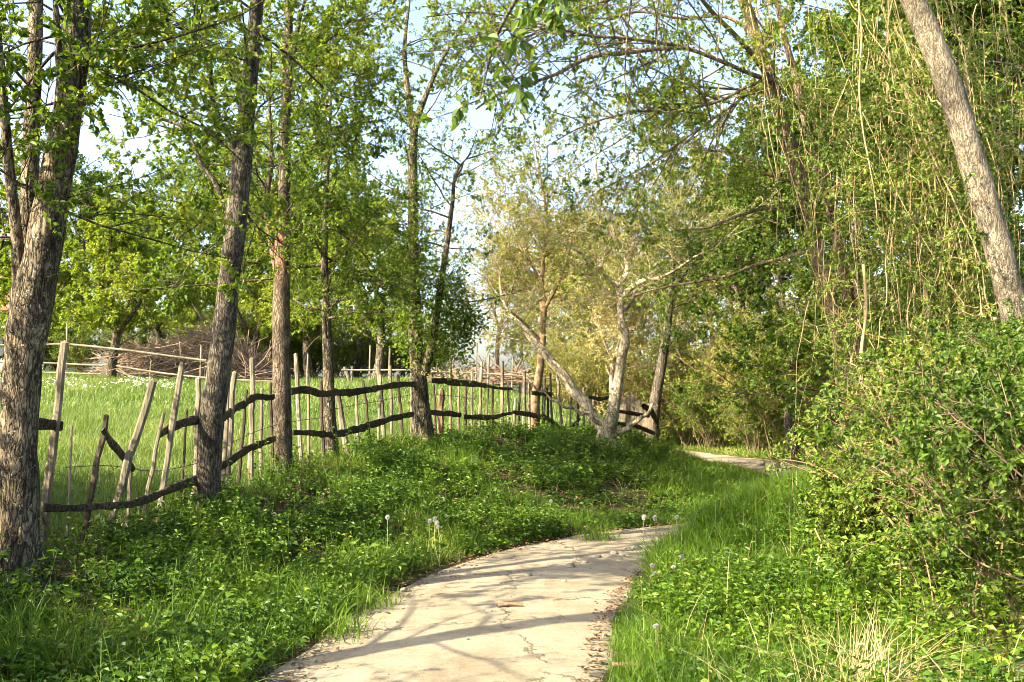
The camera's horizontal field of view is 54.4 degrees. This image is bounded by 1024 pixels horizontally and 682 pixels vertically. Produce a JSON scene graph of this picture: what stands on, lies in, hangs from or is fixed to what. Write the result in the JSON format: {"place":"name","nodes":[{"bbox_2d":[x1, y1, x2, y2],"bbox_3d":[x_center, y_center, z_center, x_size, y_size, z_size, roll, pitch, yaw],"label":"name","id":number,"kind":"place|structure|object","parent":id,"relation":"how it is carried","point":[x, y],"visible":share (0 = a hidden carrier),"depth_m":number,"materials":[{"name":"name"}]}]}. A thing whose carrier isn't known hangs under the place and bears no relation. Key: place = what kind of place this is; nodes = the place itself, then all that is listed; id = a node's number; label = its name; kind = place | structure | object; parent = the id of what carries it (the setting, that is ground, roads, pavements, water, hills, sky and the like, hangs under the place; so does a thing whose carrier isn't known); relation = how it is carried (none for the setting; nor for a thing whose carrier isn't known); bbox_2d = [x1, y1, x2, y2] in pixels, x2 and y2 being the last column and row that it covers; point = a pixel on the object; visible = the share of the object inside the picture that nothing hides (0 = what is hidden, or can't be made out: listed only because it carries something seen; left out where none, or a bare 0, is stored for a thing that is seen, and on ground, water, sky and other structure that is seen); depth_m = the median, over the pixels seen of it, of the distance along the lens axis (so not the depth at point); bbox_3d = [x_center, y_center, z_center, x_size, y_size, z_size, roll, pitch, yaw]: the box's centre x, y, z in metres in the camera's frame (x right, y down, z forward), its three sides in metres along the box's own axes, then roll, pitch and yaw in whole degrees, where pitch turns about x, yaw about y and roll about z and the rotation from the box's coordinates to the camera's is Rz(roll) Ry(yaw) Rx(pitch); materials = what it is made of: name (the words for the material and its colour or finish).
{"place":"outdoors","nodes":[
{"label":"outdoors","id":0,"kind":"place"},
{"bbox_2d":[0,374,1023,681],"bbox_3d":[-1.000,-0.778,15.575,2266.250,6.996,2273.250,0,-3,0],"label":"ground","id":1,"kind":"structure","parent":0,"point":[442,564],"depth_m":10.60,"materials":[{"name":"green plant"}]},
{"bbox_2d":[0,138,76,300],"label":"woodland tree","id":2,"kind":"object","parent":1,"relation":"on","point":[4,209],"visible":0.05,"depth_m":41.29,"materials":[{"name":"green plant"}]},
{"bbox_2d":[0,245,83,341],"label":"fruit tree","id":3,"kind":"object","parent":1,"relation":"on","point":[5,265],"visible":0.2,"depth_m":33.13,"materials":[{"name":"green plant"}]},
{"bbox_2d":[0,306,92,370],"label":"hazel bush","id":4,"kind":"object","parent":1,"relation":"on","point":[47,355],"visible":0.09,"depth_m":37.96,"materials":[{"name":"green plant"}]},
{"bbox_2d":[0,217,106,371],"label":"fruit tree","id":5,"kind":"object","parent":1,"relation":"on","point":[64,282],"visible":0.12,"depth_m":39.04,"materials":[{"name":"green plant"}]},
{"bbox_2d":[16,135,138,370],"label":"broadleaf tree","id":6,"kind":"object","parent":1,"relation":"on","point":[89,179],"visible":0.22,"depth_m":45.76,"materials":[{"name":"green plant"}]},
{"bbox_2d":[47,305,140,371],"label":"hazel bush","id":7,"kind":"object","parent":1,"relation":"on","point":[77,352],"visible":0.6,"depth_m":35.92,"materials":[{"name":"green plant"}]},
{"bbox_2d":[54,199,195,376],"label":"fruit tree","id":8,"kind":"object","parent":1,"relation":"on","point":[90,313],"visible":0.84,"depth_m":30.27,"materials":[{"name":"green plant"}]},
{"bbox_2d":[86,160,186,308],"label":"woodland tree","id":9,"kind":"object","parent":1,"relation":"on","point":[125,196],"visible":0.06,"depth_m":50.34,"materials":[{"name":"green plant"}]},
{"bbox_2d":[97,316,195,365],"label":"hazel bush","id":10,"kind":"object","parent":1,"relation":"on","point":[136,339],"visible":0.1,"depth_m":37.78,"materials":[{"name":"green plant"}]},
{"bbox_2d":[104,229,203,346],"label":"fruit tree","id":11,"kind":"object","parent":1,"relation":"on","point":[150,322],"visible":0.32,"depth_m":37.15,"materials":[{"name":"green plant"}]},
{"bbox_2d":[92,152,226,370],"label":"woodland tree","id":12,"kind":"object","parent":1,"relation":"on","point":[158,177],"visible":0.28,"depth_m":39.62,"materials":[{"name":"green plant"}]},
{"bbox_2d":[0,0,368,592],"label":"gnarled tree","id":13,"kind":"object","parent":1,"relation":"on","point":[38,214],"visible":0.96,"depth_m":7.87,"materials":[{"name":"green plant"}]},
{"bbox_2d":[80,303,300,379],"bbox_3d":[-10.235,0.054,32.091,6.895,2.397,5.013,0,-3,0],"label":"brushwood pile","id":14,"kind":"object","parent":1,"relation":"on","point":[170,364],"visible":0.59,"depth_m":31.27,"materials":[{"name":"brown wood"}]},
{"bbox_2d":[161,228,255,338],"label":"fruit tree","id":15,"kind":"object","parent":1,"relation":"on","point":[213,302],"visible":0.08,"depth_m":40.55,"materials":[{"name":"green plant"}]},
{"bbox_2d":[181,300,267,362],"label":"hazel bush","id":16,"kind":"object","parent":1,"relation":"on","point":[185,309],"visible":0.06,"depth_m":36.18,"materials":[{"name":"green plant"}]},
{"bbox_2d":[185,129,279,315],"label":"broadleaf tree","id":17,"kind":"object","parent":1,"relation":"on","point":[214,224],"visible":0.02,"depth_m":43.67,"materials":[{"name":"green plant"}]},
{"bbox_2d":[188,221,302,365],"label":"fruit tree","id":18,"kind":"object","parent":1,"relation":"on","point":[254,292],"visible":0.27,"depth_m":33.95,"materials":[{"name":"green plant"}]},
{"bbox_2d":[71,0,423,472],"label":"red barked tree","id":19,"kind":"object","parent":1,"relation":"on","point":[281,386],"visible":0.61,"depth_m":13.50,"materials":[{"name":"green plant"}]},
{"bbox_2d":[100,0,409,509],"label":"dark trunk tree","id":20,"kind":"object","parent":1,"relation":"on","point":[214,398],"visible":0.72,"depth_m":10.53,"materials":[{"name":"green plant"}]},
{"bbox_2d":[0,322,554,392],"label":"log fence","id":21,"kind":"object","parent":1,"relation":"on","point":[345,369],"visible":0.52,"depth_m":29.00,"materials":[{"name":"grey wood"}]},
{"bbox_2d":[237,299,351,377],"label":"hazel bush","id":22,"kind":"object","parent":1,"relation":"on","point":[298,349],"visible":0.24,"depth_m":35.58,"materials":[{"name":"green plant"}]},
{"bbox_2d":[248,123,359,309],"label":"woodland tree","id":23,"kind":"object","parent":1,"relation":"on","point":[260,192],"visible":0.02,"depth_m":38.05,"materials":[{"name":"green plant"}]},
{"bbox_2d":[176,0,435,459],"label":"slim leafy tree","id":24,"kind":"object","parent":1,"relation":"on","point":[325,290],"visible":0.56,"depth_m":15.14,"materials":[{"name":"green plant"}]},
{"bbox_2d":[256,216,365,380],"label":"fruit tree","id":25,"kind":"object","parent":1,"relation":"on","point":[307,334],"visible":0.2,"depth_m":32.60,"materials":[{"name":"green plant"}]},
{"bbox_2d":[0,369,645,549],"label":"meadow grass","id":26,"kind":"structure","parent":1,"relation":"on","point":[81,441],"depth_m":18.36,"materials":[{"name":"green plant"}]},
{"bbox_2d":[39,340,608,544],"bbox_3d":[-1.830,1.268,15.235,2.032,2.317,14.866,-2,-4,24],"label":"rail fence","id":27,"kind":"object","parent":1,"relation":"on","point":[54,425],"visible":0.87,"depth_m":11.91,"materials":[{"name":"brown wood"}]},
{"bbox_2d":[19,466,628,681],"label":"grass tufts","id":28,"kind":"object","parent":1,"relation":"on","point":[365,601],"visible":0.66,"depth_m":7.32,"materials":[{"name":"green plant"}]},
{"bbox_2d":[290,322,390,376],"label":"hazel bush","id":29,"kind":"object","parent":1,"relation":"on","point":[341,351],"visible":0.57,"depth_m":35.77,"materials":[{"name":"green plant"}]},
{"bbox_2d":[308,137,408,376],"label":"woodland tree","id":30,"kind":"object","parent":1,"relation":"on","point":[341,186],"visible":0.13,"depth_m":35.98,"materials":[{"name":"green plant"}]},
{"bbox_2d":[305,197,433,377],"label":"fruit tree","id":31,"kind":"object","parent":1,"relation":"on","point":[369,320],"visible":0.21,"depth_m":31.03,"materials":[{"name":"green plant"}]},
{"bbox_2d":[348,311,429,376],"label":"hazel bush","id":32,"kind":"object","parent":1,"relation":"on","point":[373,352],"visible":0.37,"depth_m":36.30,"materials":[{"name":"green plant"}]},
{"bbox_2d":[365,307,462,376],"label":"hazel bush","id":33,"kind":"object","parent":1,"relation":"on","point":[391,333],"visible":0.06,"depth_m":37.23,"materials":[{"name":"green plant"}]},
{"bbox_2d":[44,431,785,681],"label":"leaf litter","id":34,"kind":"object","parent":1,"relation":"on","point":[451,558],"visible":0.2,"depth_m":10.00,"materials":[{"name":"brown plant"}]},
{"bbox_2d":[319,0,549,441],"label":"ivy sleeved tree","id":35,"kind":"object","parent":1,"relation":"on","point":[420,366],"visible":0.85,"depth_m":17.45,"materials":[{"name":"green plant"}]},
{"bbox_2d":[401,305,473,375],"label":"hazel bush","id":36,"kind":"object","parent":1,"relation":"on","point":[437,354],"visible":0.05,"depth_m":38.21,"materials":[{"name":"green plant"}]},
{"bbox_2d":[427,354,552,384],"bbox_3d":[-1.013,0.882,30.475,4.548,0.929,3.481,0,-3,0],"label":"brushwood pile","id":37,"kind":"object","parent":1,"relation":"on","point":[516,379],"visible":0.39,"depth_m":30.03,"materials":[{"name":"brown wood"}]},
{"bbox_2d":[416,0,587,131],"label":"overhanging tree","id":38,"kind":"object","parent":1,"relation":"on","point":[554,17],"visible":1,"depth_m":3.50,"materials":[{"name":"green plant"}]},
{"bbox_2d":[448,153,560,386],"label":"budding tree","id":39,"kind":"object","parent":1,"relation":"on","point":[492,273],"visible":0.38,"depth_m":40.10,"materials":[{"name":"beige plant"}]},
{"bbox_2d":[0,307,1023,681],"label":"undergrowth","id":40,"kind":"object","parent":1,"relation":"on","point":[544,525],"depth_m":7.89,"materials":[{"name":"green plant"}]},
{"bbox_2d":[473,255,556,389],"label":"blossoming tree","id":41,"kind":"object","parent":1,"relation":"on","point":[531,322],"visible":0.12,"depth_m":43.89,"materials":[{"name":"yellow plant"}]},
{"bbox_2d":[26,423,1023,681],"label":"dry stalks","id":42,"kind":"object","parent":1,"relation":"on","point":[668,573],"visible":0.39,"depth_m":6.68,"materials":[{"name":"plant"}]},
{"bbox_2d":[441,114,640,432],"bbox_3d":[0.621,-1.447,20.746,4.000,6.894,3.403,-3,-5,44],"label":"thin reddish tree","id":43,"kind":"object","parent":1,"relation":"on","point":[537,383],"visible":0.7,"depth_m":20.57,"materials":[{"name":"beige plant"}]},
{"bbox_2d":[480,293,639,401],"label":"twiggy shrub","id":44,"kind":"object","parent":1,"relation":"on","point":[532,348],"visible":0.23,"depth_m":33.25,"materials":[{"name":"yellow plant"}]},
{"bbox_2d":[519,210,619,402],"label":"blossoming tree","id":45,"kind":"object","parent":1,"relation":"on","point":[551,304],"visible":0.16,"depth_m":34.73,"materials":[{"name":"yellow plant"}]},
{"bbox_2d":[523,174,630,366],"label":"budding tree","id":46,"kind":"object","parent":1,"relation":"on","point":[532,273],"visible":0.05,"depth_m":43.42,"materials":[{"name":"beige plant"}]},
{"bbox_2d":[511,322,681,416],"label":"twiggy shrub","id":47,"kind":"object","parent":1,"relation":"on","point":[578,379],"visible":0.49,"depth_m":31.06,"materials":[{"name":"yellow plant"}]},
{"bbox_2d":[424,68,787,452],"bbox_3d":[1.555,-1.511,18.904,7.173,7.568,4.254,0,-3,0],"label":"pale forked tree","id":48,"kind":"object","parent":1,"relation":"on","point":[582,400],"visible":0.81,"depth_m":19.25,"materials":[{"name":"green plant"}]},
{"bbox_2d":[558,332,669,417],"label":"twiggy shrub","id":49,"kind":"object","parent":1,"relation":"on","point":[627,382],"visible":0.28,"depth_m":31.83,"materials":[{"name":"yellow plant"}]},
{"bbox_2d":[555,228,685,415],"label":"blossoming tree","id":50,"kind":"object","parent":1,"relation":"on","point":[600,340],"visible":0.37,"depth_m":29.69,"materials":[{"name":"yellow plant"}]},
{"bbox_2d":[566,180,698,407],"bbox_3d":[3.800,-1.189,33.789,4.948,9.246,4.834,1,-3,-9],"label":"budding tree","id":51,"kind":"object","parent":1,"relation":"on","point":[649,319],"visible":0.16,"depth_m":33.62,"materials":[{"name":"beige plant"}]},
{"bbox_2d":[617,394,658,440],"bbox_3d":[2.772,1.813,22.105,0.205,1.286,2.485,-2,-4,28],"label":"picket fence","id":52,"kind":"object","parent":1,"relation":"on","point":[631,410],"visible":0.74,"depth_m":22.11,"materials":[{"name":"grey wood"}]},
{"bbox_2d":[400,0,879,427],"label":"twin stem tree","id":53,"kind":"object","parent":1,"relation":"on","point":[476,80],"visible":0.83,"depth_m":11.90,"materials":[{"name":"green plant"}]},
{"bbox_2d":[694,0,1023,464],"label":"climbing vines","id":54,"kind":"object","parent":53,"relation":"hanging from","point":[948,191],"visible":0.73,"depth_m":11.99,"materials":[{"name":"green plant"}]},
{"bbox_2d":[627,429,653,452],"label":"young shrub","id":55,"kind":"object","parent":1,"relation":"on","point":[636,442],"visible":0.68,"depth_m":19.82,"materials":[{"name":"green plant"}]},
{"bbox_2d":[588,306,727,438],"bbox_3d":[5.404,1.023,33.164,7.040,4.644,4.963,1,-4,-20],"label":"twiggy shrub","id":56,"kind":"object","parent":1,"relation":"on","point":[650,351],"visible":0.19,"depth_m":32.75,"materials":[{"name":"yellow plant"}]},
{"bbox_2d":[602,310,720,423],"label":"twiggy shrub","id":57,"kind":"object","parent":1,"relation":"on","point":[692,342],"visible":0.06,"depth_m":35.58,"materials":[{"name":"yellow plant"}]},
{"bbox_2d":[634,225,714,422],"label":"blossoming tree","id":58,"kind":"object","parent":1,"relation":"on","point":[675,304],"visible":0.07,"depth_m":35.79,"materials":[{"name":"green plant"}]},
{"bbox_2d":[635,342,740,446],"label":"hazel bush","id":59,"kind":"object","parent":1,"relation":"on","point":[675,427],"visible":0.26,"depth_m":31.32,"materials":[{"name":"green plant"}]},
{"bbox_2d":[630,336,756,443],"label":"twiggy shrub","id":60,"kind":"object","parent":1,"relation":"on","point":[673,388],"visible":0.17,"depth_m":31.10,"materials":[{"name":"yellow plant"}]},
{"bbox_2d":[604,74,785,441],"bbox_3d":[4.481,-1.836,24.503,3.562,9.444,3.483,2,-4,-26],"label":"tree","id":61,"kind":"object","parent":1,"relation":"on","point":[659,376],"visible":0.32,"depth_m":24.36,"materials":[{"name":"green plant"}]},
{"bbox_2d":[639,341,773,450],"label":"hazel bush","id":62,"kind":"object","parent":1,"relation":"on","point":[705,425],"visible":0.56,"depth_m":29.00,"materials":[{"name":"green plant"}]},
{"bbox_2d":[653,134,778,354],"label":"budding tree","id":63,"kind":"object","parent":1,"relation":"on","point":[699,182],"visible":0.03,"depth_m":39.78,"materials":[{"name":"green plant"}]},
{"bbox_2d":[655,115,793,351],"bbox_3d":[7.642,-2.891,36.183,6.250,11.679,6.106,-2,-4,25],"label":"budding tree","id":64,"kind":"object","parent":1,"relation":"on","point":[732,286],"visible":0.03,"depth_m":36.33,"materials":[{"name":"green plant"}]},
{"bbox_2d":[659,287,815,435],"bbox_3d":[7.613,0.548,29.087,5.028,4.705,7.132,3,-4,-40],"label":"twiggy shrub","id":65,"kind":"object","parent":1,"relation":"on","point":[716,351],"visible":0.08,"depth_m":29.45,"materials":[{"name":"green plant"}]},
{"bbox_2d":[676,124,805,437],"bbox_3d":[6.828,-1.709,30.380,4.423,9.860,4.987,2,-4,-34],"label":"woodland tree","id":66,"kind":"object","parent":1,"relation":"on","point":[767,231],"visible":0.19,"depth_m":29.90,"materials":[{"name":"green plant"}]},
{"bbox_2d":[694,340,801,449],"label":"twiggy shrub","id":67,"kind":"object","parent":1,"relation":"on","point":[729,374],"visible":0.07,"depth_m":27.85,"materials":[{"name":"green plant"}]},
{"bbox_2d":[713,357,783,453],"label":"hazel bush","id":68,"kind":"object","parent":1,"relation":"on","point":[746,433],"visible":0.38,"depth_m":27.00,"materials":[{"name":"green plant"}]},
{"bbox_2d":[686,297,823,454],"bbox_3d":[7.155,0.792,25.833,4.666,4.366,6.618,-1,-4,16],"label":"twiggy shrub","id":69,"kind":"object","parent":1,"relation":"on","point":[718,372],"visible":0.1,"depth_m":25.12,"materials":[{"name":"green plant"}]},
{"bbox_2d":[696,94,816,318],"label":"broadleaf tree","id":70,"kind":"object","parent":1,"relation":"on","point":[716,113],"visible":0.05,"depth_m":42.31,"materials":[{"name":"green plant"}]},
{"bbox_2d":[721,375,820,452],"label":"hazel bush","id":71,"kind":"object","parent":1,"relation":"on","point":[772,419],"visible":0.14,"depth_m":25.20,"materials":[{"name":"green plant"}]},
{"bbox_2d":[687,9,876,464],"bbox_3d":[6.386,-2.204,23.503,4.642,10.482,5.517,-2,-4,31],"label":"broadleaf tree","id":72,"kind":"object","parent":1,"relation":"on","point":[725,357],"visible":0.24,"depth_m":22.94,"materials":[{"name":"green plant"}]},
{"bbox_2d":[770,355,842,456],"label":"hazel bush","id":73,"kind":"object","parent":1,"relation":"on","point":[806,425],"visible":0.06,"depth_m":23.48,"materials":[{"name":"green plant"}]},
{"bbox_2d":[756,288,869,435],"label":"hazel bush","id":74,"kind":"object","parent":1,"relation":"on","point":[823,379],"visible":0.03,"depth_m":21.73,"materials":[{"name":"green plant"}]},
{"bbox_2d":[762,63,881,314],"bbox_3d":[11.092,-3.638,33.608,6.130,11.646,5.158,0,-3,-7],"label":"broadleaf tree","id":75,"kind":"object","parent":1,"relation":"on","point":[819,203],"visible":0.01,"depth_m":32.94,"materials":[{"name":"green plant"}]},
{"bbox_2d":[635,593,1023,681],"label":"dry grass tuft","id":76,"kind":"object","parent":1,"relation":"on","point":[870,663],"visible":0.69,"depth_m":4.99,"materials":[{"name":"plant"}]},
{"bbox_2d":[757,267,929,455],"bbox_3d":[7.908,0.595,22.329,4.544,4.252,6.446,1,-4,-20],"label":"twiggy shrub","id":77,"kind":"object","parent":1,"relation":"on","point":[800,366],"visible":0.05,"depth_m":22.31,"materials":[{"name":"green plant"}]},
{"bbox_2d":[758,240,943,397],"bbox_3d":[8.457,-0.208,20.494,6.307,4.161,4.447,-2,-4,31],"label":"twiggy shrub","id":78,"kind":"object","parent":1,"relation":"on","point":[829,255],"visible":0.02,"depth_m":20.61,"materials":[{"name":"green plant"}]},
{"bbox_2d":[795,437,910,560],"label":"young shrub","id":79,"kind":"object","parent":1,"relation":"on","point":[845,510],"visible":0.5,"depth_m":7.68,"materials":[{"name":"green plant"}]},
{"bbox_2d":[735,0,976,431],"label":"broadleaf tree","id":80,"kind":"object","parent":1,"relation":"on","point":[806,348],"visible":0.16,"depth_m":18.91,"materials":[{"name":"green plant"}]},
{"bbox_2d":[858,264,867,438],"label":"dry stalk","id":81,"kind":"object","parent":1,"relation":"on","point":[865,309],"visible":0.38,"depth_m":11.02,"materials":[{"name":"beige plant"}]},
{"bbox_2d":[764,336,1023,543],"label":"bramble bush","id":82,"kind":"object","parent":1,"relation":"on","point":[896,358],"visible":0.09,"depth_m":7.48,"materials":[{"name":"green plant"}]},
{"bbox_2d":[804,317,987,466],"bbox_3d":[3.569,0.635,9.025,2.179,1.696,1.534,0,-3,-5],"label":"straggly shrub","id":83,"kind":"object","parent":1,"relation":"on","point":[961,325],"visible":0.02,"depth_m":9.12,"materials":[{"name":"green plant"}]},
{"bbox_2d":[811,355,991,565],"bbox_3d":[2.956,0.829,6.904,1.907,1.484,1.343,2,-4,-24],"label":"straggly shrub","id":84,"kind":"object","parent":1,"relation":"on","point":[881,437],"visible":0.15,"depth_m":6.88,"materials":[{"name":"green plant"}]},
{"bbox_2d":[795,0,1023,345],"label":"woodland tree","id":85,"kind":"object","parent":1,"relation":"on","point":[876,115],"visible":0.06,"depth_m":16.89,"materials":[{"name":"green plant"}]},
{"bbox_2d":[799,342,1023,624],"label":"leafy shrub","id":86,"kind":"object","parent":1,"relation":"on","point":[973,552],"visible":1,"depth_m":5.12,"materials":[{"name":"green plant"}]},
{"bbox_2d":[834,350,991,519],"bbox_3d":[3.386,0.755,7.547,2.097,1.384,1.832,2,-4,-24],"label":"leafy shrub","id":87,"kind":"object","parent":1,"relation":"on","point":[863,429],"visible":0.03,"depth_m":7.41,"materials":[{"name":"green plant"}]},
{"bbox_2d":[808,0,1023,290],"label":"broadleaf tree","id":88,"kind":"object","parent":1,"relation":"on","point":[1014,112],"visible":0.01,"depth_m":25.25,"materials":[{"name":"green plant"}]},
{"bbox_2d":[815,368,1023,611],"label":"bramble bush","id":89,"kind":"object","parent":1,"relation":"on","point":[902,554],"visible":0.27,"depth_m":6.29,"materials":[{"name":"green plant"}]},
{"bbox_2d":[820,316,1022,622],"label":"straggly shrub","id":90,"kind":"object","parent":1,"relation":"on","point":[956,471],"visible":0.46,"depth_m":6.10,"materials":[{"name":"green plant"}]},
{"bbox_2d":[826,0,1023,353],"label":"broadleaf tree","id":91,"kind":"object","parent":1,"relation":"on","point":[970,9],"visible":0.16,"depth_m":16.52,"materials":[{"name":"green plant"}]},
{"bbox_2d":[844,0,1023,329],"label":"leaning ash tree","id":92,"kind":"object","parent":1,"relation":"on","point":[997,244],"visible":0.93,"depth_m":10.79,"materials":[{"name":"grey plant"}]},
{"bbox_2d":[856,317,1023,581],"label":"leafy shrub","id":93,"kind":"object","parent":1,"relation":"on","point":[941,363],"visible":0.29,"depth_m":6.21,"materials":[{"name":"green plant"}]},
{"bbox_2d":[885,0,1023,202],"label":"broadleaf tree","id":94,"kind":"object","parent":1,"relation":"on","point":[994,5],"visible":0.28,"depth_m":15.33,"materials":[{"name":"green plant"}]},
{"bbox_2d":[885,298,1023,388],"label":"leafy shrub","id":95,"kind":"object","parent":1,"relation":"on","point":[974,328],"visible":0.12,"depth_m":8.12,"materials":[{"name":"green plant"}]},
{"bbox_2d":[895,295,1023,406],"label":"leafy shrub","id":96,"kind":"object","parent":1,"relation":"on","point":[991,340],"visible":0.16,"depth_m":6.62,"materials":[{"name":"green plant"}]},
{"bbox_2d":[982,344,1023,434],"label":"leafy shrub","id":97,"kind":"object","parent":1,"relation":"on","point":[1008,361],"visible":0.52,"depth_m":5.86,"materials":[{"name":"green plant"}]},
{"bbox_2d":[0,0,1023,393],"label":"sky","id":98,"kind":"structure","parent":0,"point":[480,118],"materials":[{"name":"white"}]},
{"bbox_2d":[265,404,808,681],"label":"path","id":99,"kind":"structure","parent":0,"point":[405,648],"depth_m":7.70,"materials":[{"name":"concrete"}]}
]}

